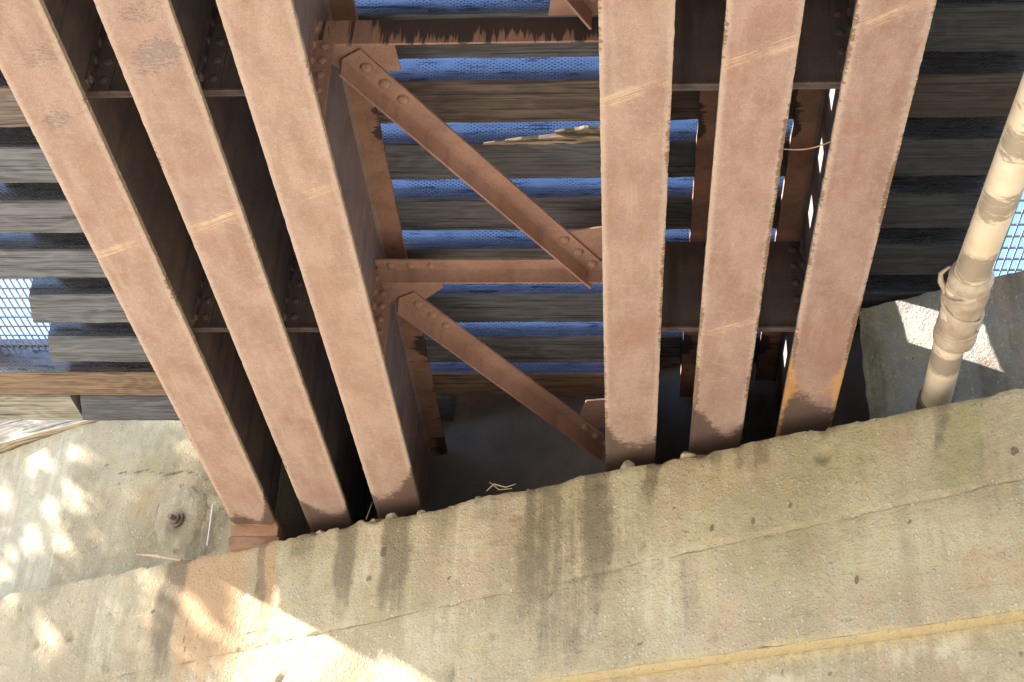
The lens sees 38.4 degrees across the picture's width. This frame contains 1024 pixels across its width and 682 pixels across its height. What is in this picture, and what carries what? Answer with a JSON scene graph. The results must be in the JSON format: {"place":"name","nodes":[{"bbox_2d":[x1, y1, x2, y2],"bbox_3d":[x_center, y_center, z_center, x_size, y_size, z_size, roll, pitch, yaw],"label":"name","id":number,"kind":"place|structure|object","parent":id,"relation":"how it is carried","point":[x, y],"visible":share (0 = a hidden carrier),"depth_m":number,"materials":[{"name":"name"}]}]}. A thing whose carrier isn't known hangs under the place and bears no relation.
{"place":"outdoors","nodes":[
{"label":"outdoors","id":0,"kind":"place"},
{"bbox_2d":[0,191,1023,338],"label":"sky","id":1,"kind":"structure","parent":0,"point":[1021,204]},
{"label":"ground","id":2,"kind":"structure","parent":0,"visible":0},
{"bbox_2d":[0,271,1023,681],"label":"concrete abutment","id":3,"kind":"object","parent":2,"relation":"on","point":[886,545],"visible":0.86,"depth_m":8.75,"materials":[{"name":"beige concrete"}]},
{"bbox_2d":[0,419,99,453],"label":"wall plate timber","id":4,"kind":"object","parent":3,"relation":"on","point":[14,434],"visible":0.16,"depth_m":12.26,"materials":[{"name":"beige wood"}]},
{"bbox_2d":[0,0,284,551],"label":"steel girder","id":5,"kind":"object","parent":3,"relation":"on","point":[103,160],"visible":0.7,"depth_m":7.54,"materials":[{"name":"brown metal"}]},
{"bbox_2d":[85,18,132,97],"bbox_3d":[-1.694,-1.411,6.918,0.498,0.626,0.102,0,-32,4],"label":"diaphragm","id":6,"kind":"object","parent":5,"relation":"attached to","point":[104,77],"visible":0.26,"depth_m":6.84,"materials":[{"name":"metal"}]},
{"bbox_2d":[191,265,228,331],"bbox_3d":[-1.572,-0.338,8.601,0.498,0.626,0.102,0,-32,4],"label":"diaphragm","id":7,"kind":"object","parent":5,"relation":"attached to","point":[207,315],"visible":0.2,"depth_m":8.53,"materials":[{"name":"metal"}]},
{"bbox_2d":[80,395,455,421],"bbox_3d":[-1.812,0.409,10.754,2.782,0.220,0.352,0,-32,4],"label":"timber tie","id":8,"kind":"object","parent":5,"relation":"on","point":[125,407],"visible":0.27,"depth_m":10.73,"materials":[{"name":"grey wood"}]},
{"bbox_2d":[0,394,82,419],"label":"timber tie","id":9,"kind":"object","parent":8,"relation":"attached to","point":[41,407],"visible":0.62,"depth_m":10.80,"materials":[{"name":"beige wood"}]},
{"bbox_2d":[0,339,604,396],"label":"timber tie","id":10,"kind":"object","parent":5,"relation":"on","point":[29,370],"visible":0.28,"depth_m":10.38,"materials":[{"name":"brown wood"}]},
{"bbox_2d":[136,554,182,561],"bbox_3d":[-2.493,1.532,10.389,0.493,0.170,0.024,-18,-38,29],"label":"wooden stick","id":11,"kind":"object","parent":3,"relation":"on","point":[163,557],"visible":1,"depth_m":10.36,"materials":[{"name":"beige wood"}]},
{"bbox_2d":[206,504,213,545],"bbox_3d":[-2.173,1.324,10.601,0.015,0.352,0.074,13,-34,-16],"label":"thin rod","id":12,"kind":"object","parent":3,"relation":"on","point":[210,523],"visible":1,"depth_m":10.60,"materials":[{"name":"grey metal"}]},
{"bbox_2d":[93,0,367,534],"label":"steel girder","id":13,"kind":"object","parent":3,"relation":"on","point":[209,152],"visible":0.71,"depth_m":7.52,"materials":[{"name":"brown metal"}]},
{"bbox_2d":[197,0,244,96],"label":"diaphragm","id":14,"kind":"object","parent":13,"relation":"attached to","point":[217,73],"visible":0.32,"depth_m":6.84,"materials":[{"name":"metal"}]},
{"bbox_2d":[281,245,319,331],"bbox_3d":[-1.069,-0.338,8.564,0.472,0.626,0.102,0,-32,4],"label":"diaphragm","id":15,"kind":"object","parent":13,"relation":"attached to","point":[297,314],"visible":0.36,"depth_m":8.52,"materials":[{"name":"metal"}]},
{"bbox_2d":[48,322,760,362],"bbox_3d":[-0.648,-0.025,9.985,5.142,0.220,0.322,0,-32,4],"label":"timber tie","id":16,"kind":"object","parent":13,"relation":"on","point":[546,342],"visible":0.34,"depth_m":9.89,"materials":[{"name":"wood"}]},
{"bbox_2d":[0,174,986,232],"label":"timber tie","id":17,"kind":"object","parent":13,"relation":"on","point":[941,201],"visible":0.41,"depth_m":8.55,"materials":[{"name":"brown wood"}]},
{"bbox_2d":[0,51,1023,126],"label":"timber tie","id":18,"kind":"object","parent":13,"relation":"on","point":[556,89],"visible":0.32,"depth_m":7.71,"materials":[{"name":"brown wood"}]},
{"bbox_2d":[216,0,446,521],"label":"steel girder","id":19,"kind":"object","parent":3,"relation":"on","point":[331,178],"visible":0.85,"depth_m":7.68,"materials":[{"name":"brown metal"}]},
{"bbox_2d":[308,17,334,119],"bbox_3d":[-0.890,-1.234,6.816,0.100,0.611,0.120,0,-32,4],"label":"connection angle","id":20,"kind":"object","parent":19,"relation":"attached to","point":[320,56],"visible":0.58,"depth_m":6.83,"materials":[{"name":"orange metal"}]},
{"bbox_2d":[371,269,391,358],"bbox_3d":[-0.764,-0.134,8.541,0.100,0.611,0.120,0,-32,4],"label":"connection angle","id":21,"kind":"object","parent":19,"relation":"attached to","point":[380,302],"visible":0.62,"depth_m":8.55,"materials":[{"name":"orange metal"}]},
{"bbox_2d":[381,284,443,301],"bbox_3d":[-0.599,-0.327,8.858,0.378,0.011,0.315,0,-32,4],"label":"gusset plate","id":22,"kind":"object","parent":19,"relation":"attached to","point":[425,291],"visible":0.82,"depth_m":8.87,"materials":[{"name":"orange metal"}]},
{"bbox_2d":[396,291,604,459],"bbox_3d":[0.032,0.282,9.652,0.125,0.115,2.297,-20,-39,31],"label":"diagonal brace","id":23,"kind":"object","parent":22,"relation":"attached to","point":[422,314],"visible":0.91,"depth_m":9.55,"materials":[{"name":"orange metal"}]},
{"bbox_2d":[317,16,598,45],"bbox_3d":[-0.182,-1.433,6.951,1.486,0.155,0.100,0,-32,4],"label":"cross strut","id":24,"kind":"object","parent":19,"relation":"attached to","point":[460,31],"visible":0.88,"depth_m":6.91,"materials":[{"name":"orange metal"}]},
{"bbox_2d":[332,45,400,70],"bbox_3d":[-0.735,-1.425,7.137,0.356,0.011,0.325,0,-32,4],"label":"gusset plate","id":25,"kind":"object","parent":24,"relation":"attached to","point":[385,57],"visible":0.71,"depth_m":7.17,"materials":[{"name":"orange metal"}]},
{"bbox_2d":[338,48,602,288],"bbox_3d":[-0.141,-0.862,7.861,0.125,0.115,2.183,-20,-39,31],"label":"diagonal brace","id":26,"kind":"object","parent":25,"relation":"attached to","point":[381,89],"visible":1,"depth_m":7.77,"materials":[{"name":"orange metal"}]},
{"bbox_2d":[29,275,947,322],"bbox_3d":[-0.207,-0.293,9.530,6.004,0.220,0.323,0,-32,4],"label":"timber tie","id":27,"kind":"object","parent":19,"relation":"on","point":[73,300],"visible":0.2,"depth_m":9.44,"materials":[{"name":"grey wood"}]},
{"bbox_2d":[375,258,602,283],"bbox_3d":[-0.062,-0.409,8.604,1.486,0.105,0.105,0,-32,4],"label":"cross strut","id":28,"kind":"object","parent":19,"relation":"attached to","point":[474,271],"visible":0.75,"depth_m":8.63,"materials":[{"name":"orange metal"}]},
{"bbox_3d":[-0.490,-2.938,5.379,5.968,0.219,0.323,0,-32,4],"label":"timber tie","id":29,"kind":"object","parent":19,"relation":"on","visible":0},
{"bbox_2d":[855,322,859,329],"bbox_3d":[2.058,-3.117,5.165,0.228,0.050,11.600,0,-32,4],"label":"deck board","id":30,"kind":"object","parent":29,"relation":"on","point":[857,326],"depth_m":9.86,"materials":[{"name":"black wood"}]},
{"bbox_3d":[1.824,-3.117,5.182,0.228,0.050,11.600,0,-32,4],"label":"deck board","id":31,"kind":"object","parent":29,"relation":"on","visible":0},
{"bbox_2d":[454,363,680,416],"bbox_3d":[0.616,0.312,10.750,4.500,0.015,0.980,-14,-36,25],"label":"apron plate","id":32,"kind":"object","parent":31,"relation":"on","point":[467,405],"visible":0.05,"depth_m":11.03,"materials":[{"name":"metal"}]},
{"bbox_2d":[386,513,397,517],"bbox_3d":[-0.773,1.149,9.513,0.082,0.062,0.095,0,-32,5],"label":"stone","id":33,"kind":"object","parent":3,"relation":"on","point":[392,515],"visible":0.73,"depth_m":9.48,"materials":[{"name":"beige stone"}]},
{"bbox_2d":[486,483,514,490],"bbox_3d":[-0.066,0.904,9.223,0.212,0.054,0.018,-15,-36,25],"label":"dry twig","id":34,"kind":"object","parent":3,"relation":"on","point":[499,485],"visible":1,"depth_m":9.22,"materials":[{"name":"beige wood"}]},
{"bbox_2d":[620,460,634,468],"bbox_3d":[0.694,0.764,8.826,0.086,0.102,0.087,16,-35,-20],"label":"stone","id":35,"kind":"object","parent":3,"relation":"on","point":[627,463],"visible":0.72,"depth_m":8.80,"materials":[{"name":"beige stone"}]},
{"bbox_2d":[598,0,675,471],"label":"steel girder","id":36,"kind":"object","parent":3,"relation":"on","point":[636,41],"visible":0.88,"depth_m":6.83,"materials":[{"name":"brown metal"}]},
{"bbox_2d":[0,116,1007,182],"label":"timber tie","id":37,"kind":"object","parent":36,"relation":"on","point":[930,146],"visible":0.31,"depth_m":8.12,"materials":[{"name":"wood"}]},
{"bbox_2d":[548,0,597,15],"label":"gusset plate","id":38,"kind":"object","parent":36,"relation":"attached to","point":[559,7],"visible":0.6,"depth_m":6.86,"materials":[{"name":"orange metal"}]},
{"bbox_2d":[564,0,597,29],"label":"diagonal brace","id":39,"kind":"object","parent":38,"relation":"attached to","point":[583,10],"visible":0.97,"depth_m":6.78,"materials":[{"name":"orange metal"}]},
{"bbox_2d":[569,226,601,258],"bbox_3d":[0.468,-0.571,8.395,0.398,0.011,0.335,0,-32,4],"label":"gusset plate","id":40,"kind":"object","parent":36,"relation":"attached to","point":[590,239],"visible":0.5,"depth_m":8.37,"materials":[{"name":"orange metal"}]},
{"bbox_2d":[580,398,604,426],"bbox_3d":[0.608,0.484,10.050,0.358,0.011,0.410,0,-32,4],"label":"gusset plate","id":41,"kind":"object","parent":36,"relation":"attached to","point":[593,412],"visible":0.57,"depth_m":10.04,"materials":[{"name":"orange metal"}]},
{"bbox_2d":[661,242,705,331],"bbox_3d":[0.932,-0.338,8.419,0.479,0.626,0.102,0,-32,4],"label":"diaphragm","id":42,"kind":"object","parent":36,"relation":"attached to","point":[682,281],"visible":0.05,"depth_m":8.45,"materials":[{"name":"metal"}]},
{"bbox_2d":[672,0,725,90],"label":"diaphragm","id":43,"kind":"object","parent":36,"relation":"attached to","point":[698,40],"visible":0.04,"depth_m":6.75,"materials":[{"name":"metal"}]},
{"bbox_2d":[680,451,696,457],"bbox_3d":[1.036,0.689,8.651,0.100,0.081,0.102,-6,-18,41],"label":"stone","id":44,"kind":"object","parent":3,"relation":"on","point":[687,454],"visible":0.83,"depth_m":8.62,"materials":[{"name":"beige stone"}]},
{"bbox_2d":[679,0,804,457],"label":"steel girder","id":45,"kind":"object","parent":3,"relation":"on","point":[743,112],"visible":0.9,"depth_m":6.95,"materials":[{"name":"brown metal"}]},
{"bbox_2d":[0,228,967,277],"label":"timber tie","id":46,"kind":"object","parent":45,"relation":"on","point":[916,251],"visible":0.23,"depth_m":8.96,"materials":[{"name":"grey wood"}]},
{"bbox_2d":[354,0,1023,58],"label":"timber tie","id":47,"kind":"object","parent":45,"relation":"on","point":[974,25],"visible":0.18,"depth_m":7.28,"materials":[{"name":"wood"}]},
{"bbox_2d":[757,235,805,331],"bbox_3d":[1.431,-0.338,8.383,0.482,0.626,0.102,0,-32,4],"label":"diaphragm","id":48,"kind":"object","parent":45,"relation":"attached to","point":[785,273],"visible":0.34,"depth_m":8.39,"materials":[{"name":"metal"}]},
{"bbox_2d":[792,0,853,88],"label":"diaphragm","id":49,"kind":"object","parent":45,"relation":"attached to","point":[826,25],"visible":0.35,"depth_m":6.69,"materials":[{"name":"metal"}]},
{"bbox_2d":[754,0,936,436],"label":"steel girder","id":50,"kind":"object","parent":3,"relation":"on","point":[834,195],"visible":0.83,"depth_m":7.07,"materials":[{"name":"brown metal"}]},
{"bbox_2d":[783,141,829,149],"bbox_3d":[1.312,-0.862,6.524,0.227,0.007,0.035,-8,-34,16],"label":"loose wire","id":51,"kind":"object","parent":50,"relation":"hanging from","point":[807,148],"visible":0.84,"depth_m":6.53,"materials":[{"name":"metal"}]},
{"bbox_2d":[916,73,1023,409],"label":"drain pipe","id":52,"kind":"object","parent":3,"relation":"attached to","point":[966,287],"visible":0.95,"depth_m":7.21,"materials":[{"name":"beige metal"}]},
{"bbox_3d":[-0.424,-2.413,6.203,5.948,0.221,0.324,0,-32,4],"label":"timber tie","id":53,"kind":"object","parent":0,"visible":0},
{"bbox_2d":[0,278,50,346],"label":"wire mesh","id":54,"kind":"object","parent":53,"relation":"on","point":[16,289],"visible":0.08,"depth_m":10.22,"materials":[{"name":"grey metal"}]},
{"bbox_3d":[2.527,-3.117,5.131,0.228,0.050,11.600,0,-32,4],"label":"deck board","id":55,"kind":"object","parent":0,"visible":0},
{"bbox_2d":[993,190,1023,275],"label":"wire mesh","id":56,"kind":"object","parent":55,"relation":"on","point":[1010,247],"depth_m":9.09,"materials":[{"name":"grey metal"}]}
]}

